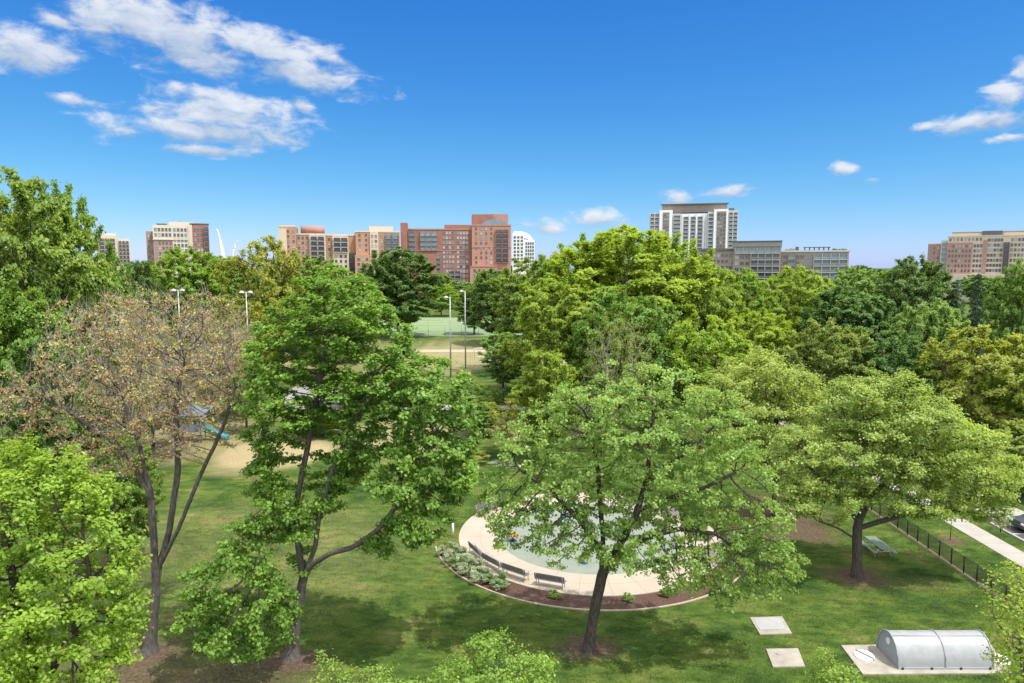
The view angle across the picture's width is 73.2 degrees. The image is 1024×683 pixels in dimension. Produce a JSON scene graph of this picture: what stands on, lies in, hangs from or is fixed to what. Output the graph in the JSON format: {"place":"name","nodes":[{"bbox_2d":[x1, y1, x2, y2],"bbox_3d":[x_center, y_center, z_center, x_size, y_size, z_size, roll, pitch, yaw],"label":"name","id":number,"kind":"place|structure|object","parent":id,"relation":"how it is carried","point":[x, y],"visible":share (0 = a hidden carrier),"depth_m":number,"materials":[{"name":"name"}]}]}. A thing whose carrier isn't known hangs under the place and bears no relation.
{"place":"outdoors","nodes":[
{"label":"outdoors","id":0,"kind":"place"},
{"bbox_2d":[270,384,340,402],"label":"plaza","id":1,"kind":"structure","parent":0,"point":[300,389],"depth_m":115.15,"materials":[{"name":"beige concrete"}]},
{"bbox_2d":[230,350,490,351],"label":"dirt track","id":2,"kind":"structure","parent":0,"point":[445,351],"depth_m":170.41,"materials":[{"name":"brown soil"}]},
{"bbox_2d":[204,405,603,409],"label":"path","id":3,"kind":"structure","parent":0,"point":[341,408],"depth_m":102.92,"materials":[{"name":"concrete"}]},
{"bbox_2d":[357,318,521,335],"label":"sports field","id":4,"kind":"structure","parent":0,"point":[433,326],"depth_m":233.00,"materials":[{"name":"green"}]},
{"bbox_2d":[454,285,484,333],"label":"shade tree","id":5,"kind":"object","parent":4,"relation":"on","point":[460,302],"visible":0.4,"depth_m":210.01,"materials":[{"name":"green plant"}]},
{"bbox_2d":[0,268,1023,682],"bbox_3d":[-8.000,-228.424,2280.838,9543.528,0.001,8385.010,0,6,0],"label":"ground","id":6,"kind":"structure","parent":0,"point":[222,472],"depth_m":44.69,"materials":[{"name":"green plant"}]},
{"bbox_2d":[0,278,93,523],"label":"shade tree","id":7,"kind":"object","parent":6,"relation":"on","point":[14,351],"visible":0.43,"depth_m":53.34,"materials":[{"name":"green plant"}]},
{"bbox_2d":[0,165,127,443],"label":"shade tree","id":8,"kind":"object","parent":6,"relation":"on","point":[49,247],"visible":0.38,"depth_m":59.93,"materials":[{"name":"green plant"}]},
{"bbox_2d":[3,178,124,453],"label":"shade tree","id":9,"kind":"object","parent":6,"relation":"on","point":[88,222],"visible":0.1,"depth_m":71.31,"materials":[{"name":"green plant"}]},
{"bbox_2d":[0,431,153,682],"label":"lime tree","id":10,"kind":"object","parent":6,"relation":"on","point":[26,610],"visible":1,"depth_m":24.03,"materials":[{"name":"green plant"}]},
{"bbox_2d":[51,348,145,466],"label":"shade tree","id":11,"kind":"object","parent":6,"relation":"on","point":[86,447],"visible":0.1,"depth_m":68.12,"materials":[{"name":"green plant"}]},
{"bbox_2d":[96,233,130,271],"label":"apartment tower","id":12,"kind":"structure","parent":6,"relation":"on","point":[122,246],"depth_m":597.29,"materials":[{"name":"beige concrete"}]},
{"bbox_2d":[75,258,153,417],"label":"shade tree","id":13,"kind":"object","parent":6,"relation":"on","point":[128,268],"visible":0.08,"depth_m":84.71,"materials":[{"name":"green plant"}]},
{"bbox_2d":[79,280,165,456],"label":"bare tree","id":14,"kind":"object","parent":6,"relation":"on","point":[127,363],"visible":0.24,"depth_m":66.58,"materials":[{"name":"grey plant"}]},
{"bbox_2d":[82,428,166,569],"bbox_3d":[-26.596,10.896,47.417,5.094,10.132,5.223,-2,7,-18],"label":"shade tree","id":15,"kind":"object","parent":6,"relation":"on","point":[137,491],"visible":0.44,"depth_m":46.69,"materials":[{"name":"green plant"}]},
{"bbox_2d":[0,271,257,657],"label":"budding tree","id":16,"kind":"object","parent":6,"relation":"on","point":[150,647],"visible":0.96,"depth_m":36.26,"materials":[{"name":"brown plant"}]},
{"bbox_2d":[119,259,165,347],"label":"shade tree","id":17,"kind":"object","parent":6,"relation":"on","point":[145,276],"visible":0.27,"depth_m":148.79,"materials":[{"name":"green plant"}]},
{"bbox_2d":[130,387,174,448],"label":"shade tree","id":18,"kind":"object","parent":6,"relation":"on","point":[151,430],"visible":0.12,"depth_m":79.14,"materials":[{"name":"green plant"}]},
{"bbox_2d":[116,286,227,458],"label":"bare tree","id":19,"kind":"object","parent":6,"relation":"on","point":[173,361],"visible":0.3,"depth_m":74.84,"materials":[{"name":"grey plant"}]},
{"bbox_2d":[146,221,209,298],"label":"apartment block","id":20,"kind":"structure","parent":6,"relation":"on","point":[161,239],"depth_m":410.63,"materials":[{"name":"beige concrete"}]},
{"bbox_2d":[143,245,238,353],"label":"shade tree","id":21,"kind":"object","parent":6,"relation":"on","point":[187,277],"visible":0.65,"depth_m":161.35,"materials":[{"name":"green plant"}]},
{"bbox_2d":[179,404,229,442],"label":"play structure","id":22,"kind":"object","parent":6,"relation":"on","point":[189,428],"visible":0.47,"depth_m":83.03,"materials":[{"name":"blue plastic"}]},
{"bbox_2d":[166,296,254,421],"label":"bare tree","id":23,"kind":"object","parent":6,"relation":"on","point":[225,370],"visible":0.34,"depth_m":92.59,"materials":[{"name":"brown plant"}]},
{"bbox_2d":[171,350,253,414],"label":"shade tree","id":24,"kind":"object","parent":6,"relation":"on","point":[220,365],"visible":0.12,"depth_m":96.33,"materials":[{"name":"green plant"}]},
{"bbox_2d":[203,255,255,342],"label":"shade tree","id":25,"kind":"object","parent":6,"relation":"on","point":[235,279],"visible":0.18,"depth_m":186.97,"materials":[{"name":"green plant"}]},
{"bbox_2d":[215,370,265,428],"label":"shade tree","id":26,"kind":"object","parent":6,"relation":"on","point":[237,397],"visible":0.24,"depth_m":86.14,"materials":[{"name":"green plant"}]},
{"bbox_2d":[211,234,307,336],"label":"shade tree","id":27,"kind":"object","parent":6,"relation":"on","point":[279,288],"visible":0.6,"depth_m":131.93,"materials":[{"name":"green plant"}]},
{"bbox_2d":[236,297,292,383],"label":"shade tree","id":28,"kind":"object","parent":6,"relation":"on","point":[257,315],"visible":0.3,"depth_m":116.55,"materials":[{"name":"green plant"}]},
{"bbox_2d":[263,254,341,303],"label":"shade tree","id":29,"kind":"object","parent":6,"relation":"on","point":[310,267],"visible":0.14,"depth_m":171.99,"materials":[{"name":"green plant"}]},
{"bbox_2d":[290,296,354,378],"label":"shade tree","id":30,"kind":"object","parent":6,"relation":"on","point":[329,355],"visible":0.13,"depth_m":126.18,"materials":[{"name":"green plant"}]},
{"bbox_2d":[164,259,487,666],"bbox_3d":[-9.095,6.569,35.763,15.686,21.549,8.284,-1,6,-8],"label":"maple tree","id":31,"kind":"object","parent":6,"relation":"on","point":[340,476],"visible":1,"depth_m":34.85,"materials":[{"name":"green plant"}]},
{"bbox_2d":[278,225,399,276],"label":"apartment block","id":32,"kind":"structure","parent":6,"relation":"on","point":[351,252],"depth_m":427.71,"materials":[{"name":"beige concrete"}]},
{"bbox_2d":[316,272,385,362],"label":"shade tree","id":33,"kind":"object","parent":6,"relation":"on","point":[363,295],"visible":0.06,"depth_m":147.54,"materials":[{"name":"green plant"}]},
{"bbox_2d":[322,370,388,402],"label":"shade tree","id":34,"kind":"object","parent":6,"relation":"on","point":[359,372],"visible":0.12,"depth_m":99.30,"materials":[{"name":"green plant"}]},
{"bbox_2d":[310,648,429,682],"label":"sapling crown","id":35,"kind":"object","parent":6,"relation":"on","point":[366,671],"visible":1,"depth_m":24.64,"materials":[{"name":"green plant"}]},
{"bbox_2d":[357,246,449,334],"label":"shade tree","id":36,"kind":"object","parent":6,"relation":"on","point":[403,298],"visible":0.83,"depth_m":199.77,"materials":[{"name":"green plant"}]},
{"bbox_2d":[424,284,458,315],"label":"shade tree","id":37,"kind":"object","parent":6,"relation":"on","point":[443,292],"visible":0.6,"depth_m":287.77,"materials":[{"name":"green plant"}]},
{"bbox_2d":[400,214,510,294],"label":"apartment block","id":38,"kind":"structure","parent":6,"relation":"on","point":[465,252],"depth_m":441.23,"materials":[{"name":"red brick"}]},
{"bbox_2d":[425,255,494,286],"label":"window","id":39,"kind":"structure","parent":38,"relation":"in","point":[491,257],"depth_m":443.39,"materials":[{"name":"grey glass"}]},
{"bbox_2d":[448,280,472,308],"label":"tree","id":40,"kind":"object","parent":6,"relation":"on","point":[459,286],"visible":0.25,"depth_m":337.05,"materials":[{"name":"green plant"}]},
{"bbox_2d":[453,383,490,399],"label":"shrub","id":41,"kind":"object","parent":6,"relation":"on","point":[467,396],"visible":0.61,"depth_m":108.32,"materials":[{"name":"green plant"}]},
{"bbox_2d":[457,401,501,432],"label":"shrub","id":42,"kind":"object","parent":6,"relation":"on","point":[487,414],"visible":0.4,"depth_m":84.55,"materials":[{"name":"green plant"}]},
{"bbox_2d":[417,627,558,682],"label":"sapling crown","id":43,"kind":"object","parent":6,"relation":"on","point":[489,645],"visible":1,"depth_m":24.30,"materials":[{"name":"green plant"}]},
{"bbox_2d":[472,387,504,409],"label":"shrub","id":44,"kind":"object","parent":6,"relation":"on","point":[482,397],"visible":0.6,"depth_m":98.69,"materials":[{"name":"green plant"}]},
{"bbox_2d":[464,268,521,337],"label":"shade tree","id":45,"kind":"object","parent":6,"relation":"on","point":[486,313],"visible":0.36,"depth_m":181.81,"materials":[{"name":"green plant"}]},
{"bbox_2d":[476,331,524,388],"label":"shade tree","id":46,"kind":"object","parent":6,"relation":"on","point":[497,371],"visible":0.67,"depth_m":115.66,"materials":[{"name":"green plant"}]},
{"bbox_2d":[482,398,526,441],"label":"young tree","id":47,"kind":"object","parent":6,"relation":"on","point":[507,415],"visible":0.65,"depth_m":77.33,"materials":[{"name":"green plant"}]},
{"bbox_2d":[495,385,525,404],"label":"shrub","id":48,"kind":"object","parent":6,"relation":"on","point":[503,394],"visible":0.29,"depth_m":105.14,"materials":[{"name":"green plant"}]},
{"bbox_2d":[513,231,533,274],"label":"office tower","id":49,"kind":"structure","parent":6,"relation":"on","point":[522,248],"depth_m":595.72,"materials":[{"name":"white concrete"}]},
{"bbox_2d":[483,254,579,360],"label":"shade tree","id":50,"kind":"object","parent":6,"relation":"on","point":[533,271],"visible":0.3,"depth_m":132.76,"materials":[{"name":"green plant"}]},
{"bbox_2d":[509,350,583,454],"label":"shade tree","id":51,"kind":"object","parent":6,"relation":"on","point":[544,375],"visible":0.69,"depth_m":71.85,"materials":[{"name":"green plant"}]},
{"bbox_2d":[496,275,610,409],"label":"oak tree","id":52,"kind":"object","parent":6,"relation":"on","point":[551,322],"visible":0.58,"depth_m":91.14,"materials":[{"name":"green plant"}]},
{"bbox_2d":[515,232,633,363],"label":"oak tree","id":53,"kind":"object","parent":6,"relation":"on","point":[549,269],"visible":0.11,"depth_m":110.25,"materials":[{"name":"green plant"}]},
{"bbox_2d":[500,503,679,573],"bbox_3d":[6.000,15.149,54.169,14.200,0.038,14.200,0,6,0],"label":"play surface","id":54,"kind":"object","parent":6,"relation":"on","point":[589,567],"visible":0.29,"depth_m":51.80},
{"bbox_2d":[459,492,721,596],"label":"paved walkway","id":55,"kind":"structure","parent":6,"relation":"on","point":[486,538],"depth_m":47.42,"materials":[{"name":"beige concrete"}]},
{"bbox_2d":[500,562,528,582],"bbox_3d":[0.195,15.487,46.596,2.050,0.961,0.647,5,8,37],"label":"park bench","id":56,"kind":"object","parent":55,"relation":"on","point":[511,568],"visible":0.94,"depth_m":46.29,"materials":[{"name":"metal"}]},
{"bbox_2d":[534,572,565,589],"bbox_3d":[2.505,15.629,45.297,2.050,0.961,0.647,2,7,21],"label":"park bench","id":57,"kind":"object","parent":55,"relation":"on","point":[550,578],"visible":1,"depth_m":45.07,"materials":[{"name":"metal"}]},
{"bbox_2d":[437,545,745,608],"bbox_3d":[5.084,15.998,46.754,22.635,0.001,8.760,1,6,7],"label":"mulch bed","id":58,"kind":"object","parent":6,"relation":"on","point":[514,590],"visible":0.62,"depth_m":43.95,"materials":[{"name":"brown soil"}]},
{"bbox_2d":[434,541,459,555],"bbox_3d":[-4.540,15.170,50.360,2.214,0.988,1.900,0,6,-1],"label":"bed shrub","id":59,"kind":"object","parent":58,"relation":"on","point":[443,548],"visible":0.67,"depth_m":50.30,"materials":[{"name":"green plant"}]},
{"bbox_2d":[443,545,474,562],"bbox_3d":[-3.856,15.210,49.274,2.474,1.162,2.123,-1,6,-13],"label":"bed shrub","id":60,"kind":"object","parent":58,"relation":"on","point":[449,554],"visible":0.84,"depth_m":49.13,"materials":[{"name":"green plant"}]},
{"bbox_2d":[456,556,490,576],"bbox_3d":[-2.660,15.438,47.196,2.474,1.162,2.123,-1,6,-9],"label":"bed shrub","id":61,"kind":"object","parent":58,"relation":"on","point":[474,564],"visible":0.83,"depth_m":47.09,"materials":[{"name":"green plant"}]},
{"bbox_2d":[469,566,497,582],"bbox_3d":[-1.958,15.631,46.145,2.083,0.988,1.788,-2,7,-21],"label":"bed shrub","id":62,"kind":"object","parent":58,"relation":"on","point":[476,577],"visible":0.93,"depth_m":45.99,"materials":[{"name":"green plant"}]},
{"bbox_2d":[482,569,510,587],"bbox_3d":[-1.001,15.687,45.639,2.084,0.988,1.788,3,7,23],"label":"bed shrub","id":63,"kind":"object","parent":58,"relation":"on","point":[501,578],"visible":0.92,"depth_m":45.49,"materials":[{"name":"green plant"}]},
{"bbox_2d":[435,546,746,611],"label":"kerb","id":64,"kind":"structure","parent":58,"relation":"on","point":[607,610],"depth_m":43.26,"materials":[{"name":"beige concrete"}]},
{"bbox_2d":[580,314,652,452],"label":"bare tree","id":65,"kind":"object","parent":6,"relation":"on","point":[625,361],"visible":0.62,"depth_m":76.33,"materials":[{"name":"grey plant"}]},
{"bbox_2d":[539,223,719,372],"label":"oak tree","id":66,"kind":"object","parent":6,"relation":"on","point":[613,244],"visible":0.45,"depth_m":99.58,"materials":[{"name":"green plant"}]},
{"bbox_2d":[567,284,700,435],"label":"oak tree","id":67,"kind":"object","parent":6,"relation":"on","point":[636,311],"visible":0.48,"depth_m":81.94,"materials":[{"name":"green plant"}]},
{"bbox_2d":[474,358,811,654],"bbox_3d":[6.680,9.043,37.115,17.527,16.285,7.914,0,6,0],"label":"shade tree","id":68,"kind":"object","parent":6,"relation":"on","point":[693,523],"visible":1,"depth_m":35.94,"materials":[{"name":"green plant"}]},
{"bbox_2d":[618,228,711,332],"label":"oak tree","id":69,"kind":"object","parent":6,"relation":"on","point":[680,253],"visible":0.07,"depth_m":112.20,"materials":[{"name":"green plant"}]},
{"bbox_2d":[634,247,745,376],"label":"oak tree","id":70,"kind":"object","parent":6,"relation":"on","point":[715,302],"visible":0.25,"depth_m":104.91,"materials":[{"name":"green plant"}]},
{"bbox_2d":[649,203,737,261],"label":"apartment tower","id":71,"kind":"structure","parent":6,"relation":"on","point":[714,225],"depth_m":541.97,"materials":[{"name":"white concrete"}]},
{"bbox_2d":[653,314,756,449],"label":"shade tree","id":72,"kind":"object","parent":6,"relation":"on","point":[724,340],"visible":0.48,"depth_m":76.67,"materials":[{"name":"green plant"}]},
{"bbox_2d":[706,267,785,357],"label":"shade tree","id":73,"kind":"object","parent":6,"relation":"on","point":[748,280],"visible":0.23,"depth_m":127.44,"materials":[{"name":"green plant"}]},
{"bbox_2d":[714,307,812,404],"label":"shade tree","id":74,"kind":"object","parent":6,"relation":"on","point":[761,337],"visible":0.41,"depth_m":94.63,"materials":[{"name":"green plant"}]},
{"bbox_2d":[685,343,845,516],"bbox_3d":[20.904,7.444,57.870,12.979,14.821,8.959,0,6,0],"label":"spreading tree","id":75,"kind":"object","parent":6,"relation":"on","point":[791,377],"visible":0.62,"depth_m":56.39,"materials":[{"name":"green plant"}]},
{"bbox_2d":[750,616,791,634],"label":"access slab","id":76,"kind":"structure","parent":6,"relation":"on","point":[775,625],"depth_m":40.40,"materials":[{"name":"beige concrete"}]},
{"bbox_2d":[697,240,849,307],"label":"terraced midrise","id":77,"kind":"structure","parent":6,"relation":"on","point":[764,260],"depth_m":342.20,"materials":[{"name":"grey concrete"}]},
{"bbox_2d":[766,648,804,667],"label":"access slab","id":78,"kind":"structure","parent":6,"relation":"on","point":[785,657],"depth_m":37.14,"materials":[{"name":"concrete"}]},
{"bbox_2d":[754,264,847,349],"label":"shade tree","id":79,"kind":"object","parent":6,"relation":"on","point":[800,296],"visible":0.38,"depth_m":145.80,"materials":[{"name":"green plant"}]},
{"bbox_2d":[767,317,896,435],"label":"shade tree","id":80,"kind":"object","parent":6,"relation":"on","point":[828,348],"visible":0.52,"depth_m":78.55,"materials":[{"name":"green plant"}]},
{"bbox_2d":[796,646,868,682],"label":"sapling crown","id":81,"kind":"object","parent":6,"relation":"on","point":[830,672],"visible":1,"depth_m":27.01,"materials":[{"name":"green plant"}]},
{"bbox_2d":[792,286,910,372],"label":"shade tree","id":82,"kind":"object","parent":6,"relation":"on","point":[875,321],"visible":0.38,"depth_m":101.24,"materials":[{"name":"green plant"}]},
{"bbox_2d":[831,265,883,324],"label":"shade tree","id":83,"kind":"object","parent":6,"relation":"on","point":[844,278],"visible":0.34,"depth_m":187.10,"materials":[{"name":"green plant"}]},
{"bbox_2d":[862,536,897,556],"bbox_3d":[26.948,15.181,50.853,1.695,0.776,2.400,0,6,1],"label":"picnic table","id":84,"kind":"object","parent":6,"relation":"on","point":[878,543],"visible":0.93,"depth_m":50.56,"materials":[{"name":"green metal"}]},
{"bbox_2d":[846,332,933,450],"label":"shade tree","id":85,"kind":"object","parent":6,"relation":"on","point":[904,348],"visible":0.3,"depth_m":75.27,"materials":[{"name":"green plant"}]},
{"bbox_2d":[766,368,1023,579],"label":"linden tree","id":86,"kind":"object","parent":6,"relation":"on","point":[895,426],"visible":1,"depth_m":44.92,"materials":[{"name":"green plant"}]},
{"bbox_2d":[867,254,967,349],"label":"shade tree","id":87,"kind":"object","parent":6,"relation":"on","point":[918,286],"visible":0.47,"depth_m":119.36,"materials":[{"name":"green plant"}]},
{"bbox_2d":[841,645,1010,674],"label":"concrete slab","id":88,"kind":"structure","parent":6,"relation":"on","point":[882,663],"depth_m":36.11,"materials":[{"name":"beige concrete"}]},
{"bbox_2d":[853,649,874,660],"bbox_3d":[19.024,16.915,37.243,1.040,0.149,1.083,-4,7,-32],"label":"manhole lid","id":89,"kind":"object","parent":88,"relation":"on","point":[864,655],"visible":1,"depth_m":37.16,"materials":[{"name":"white paint"}]},
{"bbox_2d":[876,629,994,669],"bbox_3d":[22.668,16.262,37.016,5.058,1.496,2.260,0,6,0],"label":"vaulted cover","id":90,"kind":"object","parent":88,"relation":"on","point":[929,649],"visible":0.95,"depth_m":36.25,"materials":[{"name":"silver metal"}]},
{"bbox_2d":[882,298,970,402],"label":"shade tree","id":91,"kind":"object","parent":6,"relation":"on","point":[915,324],"visible":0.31,"depth_m":91.08,"materials":[{"name":"green plant"}]},
{"bbox_2d":[868,508,1019,611],"bbox_3d":[31.090,15.466,51.991,0.300,0.042,32.000,0,6,0],"label":"ground strip","id":92,"kind":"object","parent":6,"relation":"on","point":[942,558],"visible":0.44,"depth_m":49.71,"materials":[{"name":"soil"}]},
{"bbox_2d":[835,474,1023,611],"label":"fence","id":93,"kind":"object","parent":92,"relation":"on","point":[983,575],"visible":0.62,"depth_m":49.27,"materials":[{"name":"black metal"}]},
{"bbox_2d":[937,280,966,380],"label":"conifer tree","id":94,"kind":"object","parent":6,"relation":"on","point":[955,291],"visible":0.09,"depth_m":117.44,"materials":[{"name":"green plant"}]},
{"bbox_2d":[913,324,1023,453],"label":"shade tree","id":95,"kind":"object","parent":6,"relation":"on","point":[956,385],"visible":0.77,"depth_m":67.87,"materials":[{"name":"green plant"}]},
{"bbox_2d":[961,273,987,416],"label":"conifer tree","id":96,"kind":"object","parent":6,"relation":"on","point":[976,318],"visible":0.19,"depth_m":93.74,"materials":[{"name":"green plant"}]},
{"bbox_2d":[927,230,1023,300],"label":"apartment block","id":97,"kind":"structure","parent":6,"relation":"on","point":[961,255],"depth_m":423.39,"materials":[{"name":"beige concrete"}]},
{"bbox_2d":[929,254,1022,271],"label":"window","id":98,"kind":"structure","parent":97,"relation":"in","point":[943,259],"depth_m":425.26,"materials":[{"name":"grey glass"}]},
{"bbox_2d":[960,276,996,302],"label":"tree","id":99,"kind":"object","parent":6,"relation":"on","point":[971,280],"visible":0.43,"depth_m":379.27,"materials":[{"name":"green plant"}]},
{"bbox_2d":[966,367,1023,464],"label":"shade tree","id":100,"kind":"object","parent":6,"relation":"on","point":[1010,412],"visible":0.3,"depth_m":66.31,"materials":[{"name":"green plant"}]},
{"bbox_2d":[974,255,1023,376],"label":"shade tree","id":101,"kind":"object","parent":6,"relation":"on","point":[1013,293],"visible":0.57,"depth_m":97.67,"materials":[{"name":"green plant"}]},
{"bbox_2d":[975,558,1023,682],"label":"sparse sapling","id":102,"kind":"object","parent":6,"relation":"on","point":[1019,653],"visible":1,"depth_m":25.12,"materials":[{"name":"green plant"}]},
{"bbox_2d":[979,419,1023,497],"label":"shade tree","id":103,"kind":"object","parent":6,"relation":"on","point":[1018,442],"visible":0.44,"depth_m":62.02,"materials":[{"name":"green plant"}]},
{"bbox_2d":[992,522,1023,538],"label":"parking lot","id":104,"kind":"structure","parent":6,"relation":"on","point":[1017,531],"depth_m":55.34,"materials":[{"name":"grey asphalt"}]},
{"bbox_2d":[1009,514,1023,529],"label":"parked car","id":105,"kind":"object","parent":104,"relation":"on","point":[1017,521],"visible":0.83,"depth_m":55.12,"materials":[{"name":"grey paint"}]},
{"bbox_2d":[0,0,1023,267],"label":"sky","id":106,"kind":"structure","parent":0,"point":[881,131],"materials":[{"name":"blue"}]},
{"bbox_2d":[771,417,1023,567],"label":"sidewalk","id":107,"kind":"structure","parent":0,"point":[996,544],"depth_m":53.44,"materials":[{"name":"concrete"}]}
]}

